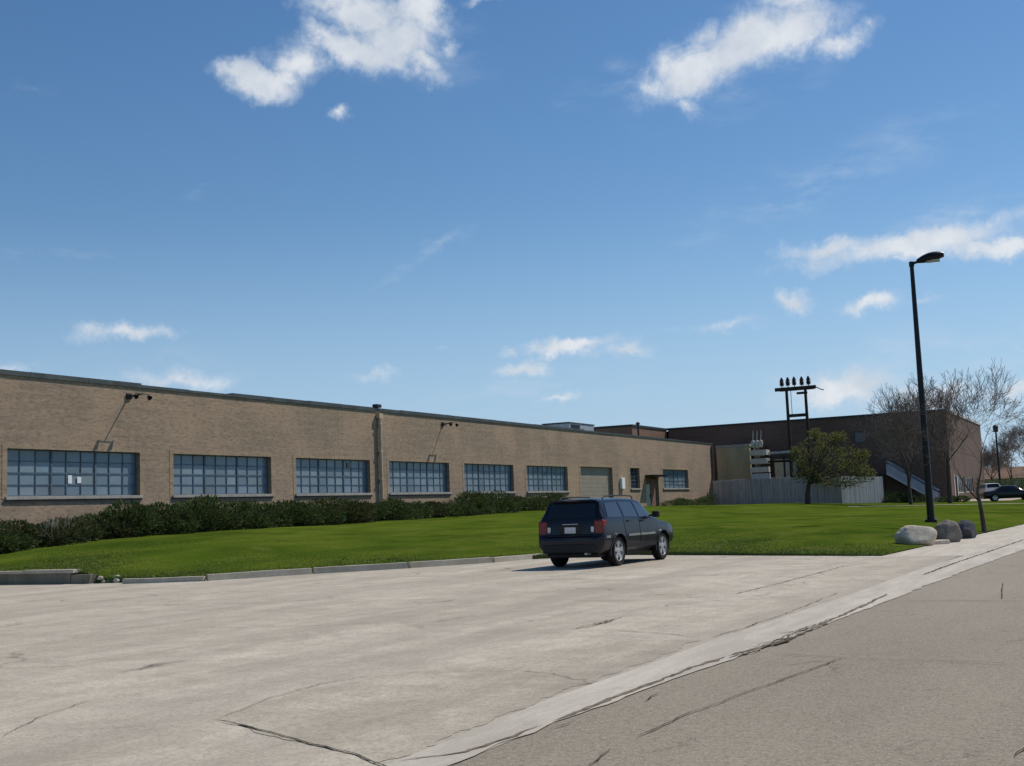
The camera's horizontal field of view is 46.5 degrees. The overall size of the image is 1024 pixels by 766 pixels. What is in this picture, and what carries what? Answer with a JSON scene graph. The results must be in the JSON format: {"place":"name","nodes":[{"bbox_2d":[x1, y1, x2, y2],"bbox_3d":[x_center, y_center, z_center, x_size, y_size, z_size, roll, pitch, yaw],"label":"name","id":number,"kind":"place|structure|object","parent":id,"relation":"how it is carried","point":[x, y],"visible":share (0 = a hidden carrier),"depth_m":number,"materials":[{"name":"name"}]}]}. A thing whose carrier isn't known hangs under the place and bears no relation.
{"place":"outdoors","nodes":[
{"label":"outdoors","id":0,"kind":"place"},
{"bbox_2d":[0,552,955,765],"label":"parking apron","id":1,"kind":"object","parent":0,"point":[233,645],"visible":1,"depth_m":16.09,"materials":[{"name":"concrete"}]},
{"bbox_2d":[0,573,96,584],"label":"tall kerb","id":2,"kind":"structure","parent":1,"relation":"on","point":[49,578],"depth_m":33.42,"materials":[{"name":"concrete"}]},
{"bbox_2d":[0,569,78,573],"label":"tall kerb cap","id":3,"kind":"object","parent":2,"relation":"on","point":[42,571],"visible":1,"depth_m":33.56,"materials":[{"name":"concrete"}]},
{"bbox_2d":[5,699,91,734],"bbox_3d":[-3.841,2.751,9.881,0.116,0.001,1.834,-3,-6,3],"label":"pavement crack","id":4,"kind":"object","parent":1,"relation":"on","point":[42,715],"visible":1,"depth_m":9.76,"materials":[{"name":"grey concrete"}]},
{"bbox_2d":[214,673,377,718],"bbox_3d":[-1.918,2.748,10.577,0.250,0.001,2.599,-5,-7,24],"label":"pavement crack","id":5,"kind":"object","parent":1,"relation":"on","point":[284,693],"visible":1,"depth_m":10.57,"materials":[{"name":"grey concrete"}]},
{"bbox_2d":[215,719,385,765],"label":"pavement crack","id":6,"kind":"object","parent":1,"relation":"on","point":[304,741],"visible":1,"depth_m":8.26,"materials":[{"name":"black asphalt"}]},
{"bbox_2d":[122,553,542,583],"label":"kerb","id":7,"kind":"structure","parent":1,"relation":"on","point":[289,572],"depth_m":33.30,"materials":[{"name":"concrete"}]},
{"bbox_2d":[217,640,698,762],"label":"concrete slab","id":8,"kind":"structure","parent":1,"relation":"on","point":[383,718],"depth_m":9.99,"materials":[{"name":"grey concrete"}]},
{"bbox_2d":[538,495,672,566],"bbox_3d":[2.674,3.994,32.616,2.394,1.836,4.947,-6,-7,30],"label":"parked suv","id":9,"kind":"object","parent":1,"relation":"on","point":[613,531],"visible":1,"depth_m":30.87,"materials":[{"name":"blue paint"}]},
{"bbox_2d":[713,593,835,636],"bbox_3d":[3.818,3.141,16.437,0.104,0.001,6.462,-5,-7,27],"label":"pavement crack","id":10,"kind":"object","parent":1,"relation":"on","point":[773,617],"visible":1,"depth_m":15.50,"materials":[{"name":"grey concrete"}]},
{"bbox_2d":[739,567,837,592],"bbox_3d":[5.600,3.797,23.281,0.080,0.001,7.816,-6,-7,28],"label":"pavement crack","id":11,"kind":"object","parent":1,"relation":"on","point":[784,581],"visible":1,"depth_m":22.46,"materials":[{"name":"grey concrete"}]},
{"bbox_2d":[0,499,1023,577],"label":"lawn","id":12,"kind":"structure","parent":0,"point":[489,534],"depth_m":43.85,"materials":[{"name":"green plant"}]},
{"bbox_2d":[0,531,41,552],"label":"juniper shrub","id":13,"kind":"object","parent":12,"relation":"on","point":[11,542],"visible":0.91,"depth_m":41.66,"materials":[{"name":"green plant"}]},
{"bbox_2d":[0,518,90,547],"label":"juniper shrub","id":14,"kind":"object","parent":12,"relation":"on","point":[28,529],"visible":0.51,"depth_m":43.45,"materials":[{"name":"green plant"}]},
{"bbox_2d":[34,510,90,539],"bbox_3d":[-16.885,5.318,43.769,1.730,1.362,2.560,-4,-6,18],"label":"twiggy bush","id":15,"kind":"object","parent":12,"relation":"on","point":[55,524],"visible":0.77,"depth_m":44.03,"materials":[{"name":"green plant"}]},
{"bbox_2d":[36,516,140,541],"bbox_3d":[-16.831,5.715,46.364,3.769,1.196,4.092,-5,-7,27],"label":"juniper shrub","id":16,"kind":"object","parent":12,"relation":"on","point":[103,529],"visible":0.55,"depth_m":46.02,"materials":[{"name":"green plant"}]},
{"bbox_2d":[71,497,180,535],"bbox_3d":[-15.774,5.548,48.547,3.906,1.765,3.964,-3,-6,10],"label":"juniper shrub","id":17,"kind":"object","parent":12,"relation":"on","point":[143,517],"visible":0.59,"depth_m":47.57,"materials":[{"name":"green plant"}]},
{"bbox_2d":[131,501,214,534],"bbox_3d":[-14.383,5.753,50.366,3.587,1.610,4.332,-5,-7,27],"label":"juniper shrub","id":18,"kind":"object","parent":12,"relation":"on","point":[184,526],"visible":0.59,"depth_m":49.40,"materials":[{"name":"green plant"}]},
{"bbox_2d":[162,494,243,531],"bbox_3d":[-13.896,5.774,52.120,3.606,1.900,4.404,-5,-7,27],"label":"juniper shrub","id":19,"kind":"object","parent":12,"relation":"on","point":[215,512],"visible":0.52,"depth_m":51.58,"materials":[{"name":"green plant"}]},
{"bbox_2d":[216,498,278,530],"bbox_3d":[-12.588,6.070,54.475,3.521,1.669,5.010,-5,-7,27],"label":"juniper shrub","id":20,"kind":"object","parent":12,"relation":"on","point":[265,519],"visible":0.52,"depth_m":54.20,"materials":[{"name":"green plant"}]},
{"bbox_2d":[230,499,321,527],"bbox_3d":[-11.372,6.282,56.789,5.166,1.578,3.051,2,-8,-37],"label":"juniper shrub","id":21,"kind":"object","parent":12,"relation":"on","point":[291,514],"visible":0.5,"depth_m":56.73,"materials":[{"name":"green plant"}]},
{"bbox_2d":[276,503,349,525],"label":"juniper shrub","id":22,"kind":"object","parent":12,"relation":"on","point":[329,518],"visible":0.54,"depth_m":58.19,"materials":[{"name":"green plant"}]},
{"bbox_2d":[306,495,378,523],"bbox_3d":[-8.700,6.564,61.221,3.586,1.659,4.760,-10,-10,52],"label":"juniper shrub","id":23,"kind":"object","parent":12,"relation":"on","point":[358,511],"visible":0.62,"depth_m":60.61,"materials":[{"name":"green plant"}]},
{"bbox_2d":[0,369,714,529],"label":"brick factory","id":24,"kind":"structure","parent":12,"relation":"on","point":[80,446],"depth_m":61.04,"materials":[{"name":"brick"}]},
{"bbox_2d":[5,449,142,501],"bbox_3d":[-18.045,3.847,49.381,0.360,2.093,7.220,-5,-7,27],"label":"window","id":25,"kind":"structure","parent":24,"relation":"in","point":[33,475],"depth_m":49.24,"materials":[{"name":"glass"}]},
{"bbox_2d":[126,393,151,399],"bbox_3d":[-16.376,0.595,52.037,0.941,0.328,1.020,-5,-7,27],"label":"wall floodlight","id":26,"kind":"object","parent":24,"relation":"attached to","point":[135,396],"depth_m":52.12,"materials":[{"name":"black paint"}]},
{"bbox_2d":[172,454,273,499],"bbox_3d":[-13.893,4.539,57.454,0.360,2.093,7.210,-5,-7,27],"label":"window","id":27,"kind":"structure","parent":24,"relation":"in","point":[229,477],"depth_m":57.45,"materials":[{"name":"glass"}]},
{"bbox_2d":[295,458,372,497],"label":"window","id":28,"kind":"structure","parent":24,"relation":"in","point":[315,478],"depth_m":65.44,"materials":[{"name":"glass"}]},
{"bbox_2d":[389,461,451,495],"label":"window","id":29,"kind":"structure","parent":24,"relation":"in","point":[406,478],"depth_m":73.47,"materials":[{"name":"glass"}]},
{"bbox_2d":[441,422,458,426],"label":"wall floodlight","id":30,"kind":"object","parent":24,"relation":"attached to","point":[450,423],"depth_m":76.13,"materials":[{"name":"black paint"}]},
{"bbox_2d":[464,464,515,494],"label":"window","id":31,"kind":"structure","parent":24,"relation":"in","point":[484,478],"depth_m":81.62,"materials":[{"name":"glass"}]},
{"bbox_2d":[526,466,569,493],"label":"window","id":32,"kind":"structure","parent":24,"relation":"in","point":[540,479],"depth_m":89.75,"materials":[{"name":"glass"}]},
{"bbox_2d":[542,422,594,430],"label":"rooftop unit","id":33,"kind":"object","parent":24,"relation":"on","point":[588,427],"visible":0.48,"depth_m":99.60,"materials":[{"name":"metal"}]},
{"bbox_2d":[580,467,610,498],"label":"garage door","id":34,"kind":"structure","parent":24,"relation":"in","point":[595,481],"depth_m":98.12,"materials":[{"name":"paint"}]},
{"bbox_2d":[620,478,624,488],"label":"meter box","id":35,"kind":"object","parent":24,"relation":"attached to","point":[622,483],"visible":1,"depth_m":102.19,"materials":[{"name":"white metal"}]},
{"bbox_2d":[630,468,641,490],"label":"window","id":36,"kind":"structure","parent":24,"relation":"in","point":[633,471],"depth_m":105.83,"materials":[{"name":"glass"}]},
{"bbox_2d":[636,422,639,435],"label":"vent pipe","id":37,"kind":"object","parent":24,"relation":"on","point":[637,423],"visible":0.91,"depth_m":111.27,"materials":[{"name":"black metal"}]},
{"bbox_2d":[646,484,650,505],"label":"door","id":38,"kind":"structure","parent":24,"relation":"in","point":[647,485],"depth_m":108.68,"materials":[{"name":"teal metal"}]},
{"bbox_2d":[646,478,656,505],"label":"door panel","id":39,"kind":"structure","parent":24,"relation":"in","point":[652,482],"depth_m":109.70,"materials":[{"name":"paint"}]},
{"bbox_2d":[663,469,689,490],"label":"window","id":40,"kind":"structure","parent":24,"relation":"in","point":[676,479],"depth_m":115.41,"materials":[{"name":"glass"}]},
{"bbox_2d":[369,502,396,520],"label":"juniper shrub","id":41,"kind":"object","parent":12,"relation":"on","point":[382,509],"visible":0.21,"depth_m":63.27,"materials":[{"name":"green plant"}]},
{"bbox_2d":[378,497,434,520],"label":"juniper shrub","id":42,"kind":"object","parent":12,"relation":"on","point":[403,511],"visible":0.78,"depth_m":65.30,"materials":[{"name":"green plant"}]},
{"bbox_2d":[411,500,448,517],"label":"juniper shrub","id":43,"kind":"object","parent":12,"relation":"on","point":[439,512],"visible":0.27,"depth_m":68.57,"materials":[{"name":"green plant"}]},
{"bbox_2d":[435,498,479,516],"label":"juniper shrub","id":44,"kind":"object","parent":12,"relation":"on","point":[462,508],"visible":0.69,"depth_m":70.75,"materials":[{"name":"green plant"}]},
{"bbox_2d":[443,489,499,514],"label":"juniper shrub","id":45,"kind":"object","parent":12,"relation":"on","point":[478,499],"visible":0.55,"depth_m":73.81,"materials":[{"name":"green plant"}]},
{"bbox_2d":[75,552,880,582],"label":"turf edge","id":46,"kind":"object","parent":12,"relation":"on","point":[639,553],"visible":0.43,"depth_m":33.13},
{"bbox_2d":[483,489,523,512],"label":"juniper shrub","id":47,"kind":"object","parent":12,"relation":"on","point":[504,504],"visible":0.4,"depth_m":76.33,"materials":[{"name":"green plant"}]},
{"bbox_2d":[500,495,526,511],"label":"juniper shrub","id":48,"kind":"object","parent":12,"relation":"on","point":[521,497],"visible":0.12,"depth_m":78.65,"materials":[{"name":"green plant"}]},
{"bbox_2d":[513,494,550,510],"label":"juniper shrub","id":49,"kind":"object","parent":12,"relation":"on","point":[542,503],"visible":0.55,"depth_m":80.58,"materials":[{"name":"green plant"}]},
{"bbox_2d":[531,491,570,506],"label":"juniper shrub","id":50,"kind":"object","parent":12,"relation":"on","point":[554,497],"visible":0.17,"depth_m":83.87,"materials":[{"name":"green plant"}]},
{"bbox_2d":[660,498,691,505],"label":"juniper shrub","id":51,"kind":"object","parent":12,"relation":"on","point":[681,502],"visible":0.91,"depth_m":109.48,"materials":[{"name":"green plant"}]},
{"bbox_2d":[687,498,707,504],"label":"juniper shrub","id":52,"kind":"object","parent":12,"relation":"on","point":[693,502],"visible":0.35,"depth_m":113.72,"materials":[{"name":"green plant"}]},
{"bbox_2d":[696,494,719,504],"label":"juniper shrub","id":53,"kind":"object","parent":12,"relation":"on","point":[706,498],"visible":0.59,"depth_m":117.99,"materials":[{"name":"green plant"}]},
{"bbox_2d":[716,444,762,504],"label":"buff annex","id":54,"kind":"object","parent":12,"relation":"on","point":[733,462],"visible":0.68,"depth_m":126.40,"materials":[{"name":"concrete"}]},
{"bbox_2d":[749,432,770,495],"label":"transformer","id":55,"kind":"object","parent":12,"relation":"on","point":[753,461],"visible":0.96,"depth_m":124.00,"materials":[{"name":"grey metal"}]},
{"bbox_2d":[749,451,794,492],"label":"bus frame","id":56,"kind":"object","parent":12,"relation":"on","point":[771,461],"visible":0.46,"depth_m":123.65,"materials":[{"name":"black paint"}]},
{"bbox_2d":[713,477,842,504],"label":"picket fence","id":57,"kind":"object","parent":12,"relation":"on","point":[748,493],"visible":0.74,"depth_m":118.30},
{"bbox_2d":[772,457,798,502],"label":"switch house","id":58,"kind":"structure","parent":12,"relation":"on","point":[779,470],"depth_m":126.12,"materials":[{"name":"grey metal"}]},
{"bbox_2d":[594,408,984,503],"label":"brown brick building","id":59,"kind":"structure","parent":12,"relation":"on","point":[774,436],"depth_m":126.62,"materials":[{"name":"brick"}]},
{"bbox_2d":[854,431,865,442],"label":"window","id":60,"kind":"structure","parent":59,"relation":"in","point":[856,437],"depth_m":124.91,"materials":[{"name":"glass"}]},
{"bbox_2d":[957,476,963,492],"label":"window","id":61,"kind":"structure","parent":59,"relation":"in","point":[960,484],"depth_m":128.15,"materials":[{"name":"grey glass"}]},
{"bbox_2d":[965,477,972,491],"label":"window","id":62,"kind":"structure","parent":59,"relation":"in","point":[968,479],"depth_m":135.37,"materials":[{"name":"grey glass"}]},
{"bbox_2d":[775,376,823,501],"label":"power pole frame","id":63,"kind":"object","parent":12,"relation":"on","point":[796,388],"visible":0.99,"depth_m":124.73,"materials":[{"name":"black metal"}]},
{"bbox_2d":[788,427,877,503],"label":"leafy tree","id":64,"kind":"object","parent":12,"relation":"on","point":[814,477],"visible":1,"depth_m":111.08,"materials":[{"name":"green plant"}]},
{"bbox_2d":[839,476,883,503],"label":"picket fence","id":65,"kind":"object","parent":12,"relation":"on","point":[871,492],"visible":0.74,"depth_m":115.08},
{"bbox_2d":[848,384,929,503],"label":"bare tree","id":66,"kind":"object","parent":12,"relation":"on","point":[881,426],"visible":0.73,"depth_m":105.83,"materials":[{"name":"brown plant"}]},
{"bbox_2d":[883,490,912,502],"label":"evergreen shrub","id":67,"kind":"object","parent":12,"relation":"on","point":[891,498],"visible":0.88,"depth_m":117.14,"materials":[{"name":"green plant"}]},
{"bbox_2d":[859,461,940,497],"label":"metal stair","id":68,"kind":"object","parent":12,"relation":"on","point":[901,476],"visible":0.67,"depth_m":120.64,"materials":[{"name":"grey metal"}]},
{"bbox_2d":[893,492,925,502],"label":"evergreen shrub","id":69,"kind":"object","parent":12,"relation":"on","point":[915,498],"visible":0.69,"depth_m":117.42,"materials":[{"name":"green plant"}]},
{"bbox_2d":[909,251,943,522],"bbox_3d":[17.982,0.257,50.742,1.580,11.812,0.539,-5,-7,23],"label":"street lamp","id":70,"kind":"object","parent":12,"relation":"on","point":[935,256],"visible":0.91,"depth_m":50.87,"materials":[{"name":"black metal"}]},
{"bbox_2d":[879,365,1023,502],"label":"bare tree","id":71,"kind":"object","parent":12,"relation":"on","point":[935,397],"visible":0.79,"depth_m":104.68,"materials":[{"name":"brown plant"}]},
{"bbox_2d":[933,495,971,502],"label":"evergreen shrub","id":72,"kind":"object","parent":12,"relation":"on","point":[954,499],"visible":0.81,"depth_m":113.75,"materials":[{"name":"green plant"}]},
{"bbox_2d":[905,357,1023,532],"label":"bare tree","id":73,"kind":"object","parent":12,"relation":"on","point":[980,506],"visible":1,"depth_m":45.13,"materials":[{"name":"brown plant"}]},
{"bbox_2d":[974,477,1010,497],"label":"evergreen bush","id":74,"kind":"object","parent":12,"relation":"on","point":[990,482],"visible":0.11,"depth_m":139.02,"materials":[{"name":"green plant"}]},
{"bbox_2d":[992,425,1000,483],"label":"street lamp","id":75,"kind":"object","parent":12,"relation":"on","point":[996,431],"visible":0.84,"depth_m":150.44,"materials":[{"name":"black metal"}]},
{"bbox_2d":[982,437,1018,481],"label":"bare tree","id":76,"kind":"object","parent":12,"relation":"on","point":[988,458],"visible":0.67,"depth_m":184.51,"materials":[{"name":"grey plant"}]},
{"bbox_2d":[985,478,1019,486],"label":"evergreen bush","id":77,"kind":"object","parent":12,"relation":"on","point":[1003,481],"visible":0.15,"depth_m":149.03,"materials":[{"name":"green plant"}]},
{"bbox_2d":[984,466,1023,488],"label":"house","id":78,"kind":"structure","parent":12,"relation":"on","point":[1019,470],"depth_m":203.45,"materials":[{"name":"brown brick"}]},
{"bbox_2d":[990,451,1017,467],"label":"bare tree","id":79,"kind":"object","parent":12,"relation":"on","point":[1000,460],"visible":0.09,"depth_m":241.69,"materials":[{"name":"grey plant"}]},
{"bbox_2d":[985,424,1023,483],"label":"bare tree","id":80,"kind":"object","parent":12,"relation":"on","point":[1004,440],"visible":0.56,"depth_m":194.55,"materials":[{"name":"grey plant"}]},
{"bbox_2d":[988,415,1023,462],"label":"bare tree","id":81,"kind":"object","parent":12,"relation":"on","point":[1014,431],"visible":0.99,"depth_m":180.70,"materials":[{"name":"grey plant"}]},
{"bbox_2d":[988,473,1023,488],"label":"evergreen bush","id":82,"kind":"object","parent":12,"relation":"on","point":[1013,479],"visible":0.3,"depth_m":150.43,"materials":[{"name":"green plant"}]},
{"bbox_2d":[0,0,1023,467],"label":"sky","id":83,"kind":"structure","parent":0,"point":[653,213],"materials":[{"name":"blue"}]},
{"bbox_2d":[450,550,1023,765],"bbox_3d":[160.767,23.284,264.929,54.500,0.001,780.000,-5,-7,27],"label":"road","id":84,"kind":"structure","parent":0,"point":[888,706],"depth_m":9.09,"materials":[{"name":"grey asphalt"}]},
{"bbox_2d":[383,539,1023,765],"bbox_3d":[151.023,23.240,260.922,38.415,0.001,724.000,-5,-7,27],"label":"gutter","id":85,"kind":"object","parent":84,"relation":"on","point":[545,713],"visible":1,"depth_m":11.58,"materials":[{"name":"concrete"}]},
{"bbox_2d":[404,725,538,759],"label":"gutter dirt","id":86,"kind":"structure","parent":85,"relation":"on","point":[516,734],"depth_m":7.87,"materials":[{"name":"soil"}]},
{"bbox_2d":[556,656,725,719],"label":"gutter dirt","id":87,"kind":"structure","parent":85,"relation":"on","point":[610,698],"depth_m":9.95,"materials":[{"name":"grey soil"}]},
{"bbox_2d":[756,637,791,646],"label":"gutter dirt","id":88,"kind":"structure","parent":85,"relation":"on","point":[786,639],"depth_m":12.90,"materials":[{"name":"black soil"}]},
{"bbox_2d":[727,594,886,655],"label":"gutter dirt","id":89,"kind":"structure","parent":85,"relation":"on","point":[830,619],"depth_m":14.61,"materials":[{"name":"grey soil"}]},
{"bbox_2d":[925,539,1023,573],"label":"gutter dirt","id":90,"kind":"structure","parent":85,"relation":"on","point":[970,557],"depth_m":27.50,"materials":[{"name":"soil"}]},
{"bbox_2d":[640,657,842,734],"bbox_3d":[1.989,2.504,9.756,0.078,0.001,4.245,-6,-7,33],"label":"pavement crack","id":91,"kind":"object","parent":84,"relation":"on","point":[733,696],"visible":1,"depth_m":9.31,"materials":[{"name":"black asphalt"}]},
{"bbox_2d":[779,653,1014,663],"bbox_3d":[3.557,2.600,11.253,2.402,0.001,0.107,-7,-8,37],"label":"pavement crack","id":92,"kind":"object","parent":84,"relation":"on","point":[902,659],"visible":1,"depth_m":11.14,"materials":[{"name":"grey asphalt"}]},
{"bbox_2d":[851,503,1017,506],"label":"footpath","id":93,"kind":"structure","parent":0,"point":[949,504],"depth_m":95.12,"materials":[{"name":"concrete"}]},
{"bbox_2d":[853,524,1023,557],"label":"sidewalk","id":94,"kind":"structure","parent":0,"point":[979,542],"depth_m":34.30,"materials":[{"name":"concrete"}]},
{"bbox_2d":[894,525,936,545],"bbox_3d":[12.014,4.550,35.460,1.040,0.663,1.126,-8,-8,42],"label":"boulder","id":95,"kind":"object","parent":94,"relation":"on","point":[916,535],"visible":0.81,"depth_m":35.21,"materials":[{"name":"stone"}]},
{"bbox_2d":[933,540,949,544],"bbox_3d":[12.843,4.820,36.112,0.750,0.130,0.380,0,-7,-25],"label":"flat stone","id":96,"kind":"object","parent":94,"relation":"on","point":[936,542],"visible":0.53,"depth_m":35.96,"materials":[{"name":"stone"}]},
{"bbox_2d":[934,519,961,541],"bbox_3d":[13.567,4.667,37.252,0.825,0.807,0.696,1,-7,-28],"label":"boulder","id":97,"kind":"object","parent":94,"relation":"on","point":[947,529],"visible":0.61,"depth_m":36.99,"materials":[{"name":"grey stone"}]},
{"bbox_2d":[957,520,976,538],"bbox_3d":[15.025,4.912,39.757,0.796,0.704,0.886,-6,-7,29],"label":"boulder","id":98,"kind":"object","parent":94,"relation":"on","point":[968,529],"visible":0.52,"depth_m":39.44,"materials":[{"name":"grey stone"}]},
{"bbox_2d":[959,498,1020,500],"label":"driveway","id":99,"kind":"structure","parent":0,"point":[1002,499],"depth_m":123.34,"materials":[{"name":"concrete"}]},
{"bbox_2d":[976,483,999,498],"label":"parked van","id":100,"kind":"object","parent":99,"relation":"on","point":[987,487],"visible":0.43,"depth_m":132.34,"materials":[{"name":"white paint"}]},
{"bbox_2d":[982,485,1023,501],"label":"parked sedan","id":101,"kind":"object","parent":99,"relation":"on","point":[1005,491],"visible":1,"depth_m":108.62,"materials":[{"name":"black paint"}]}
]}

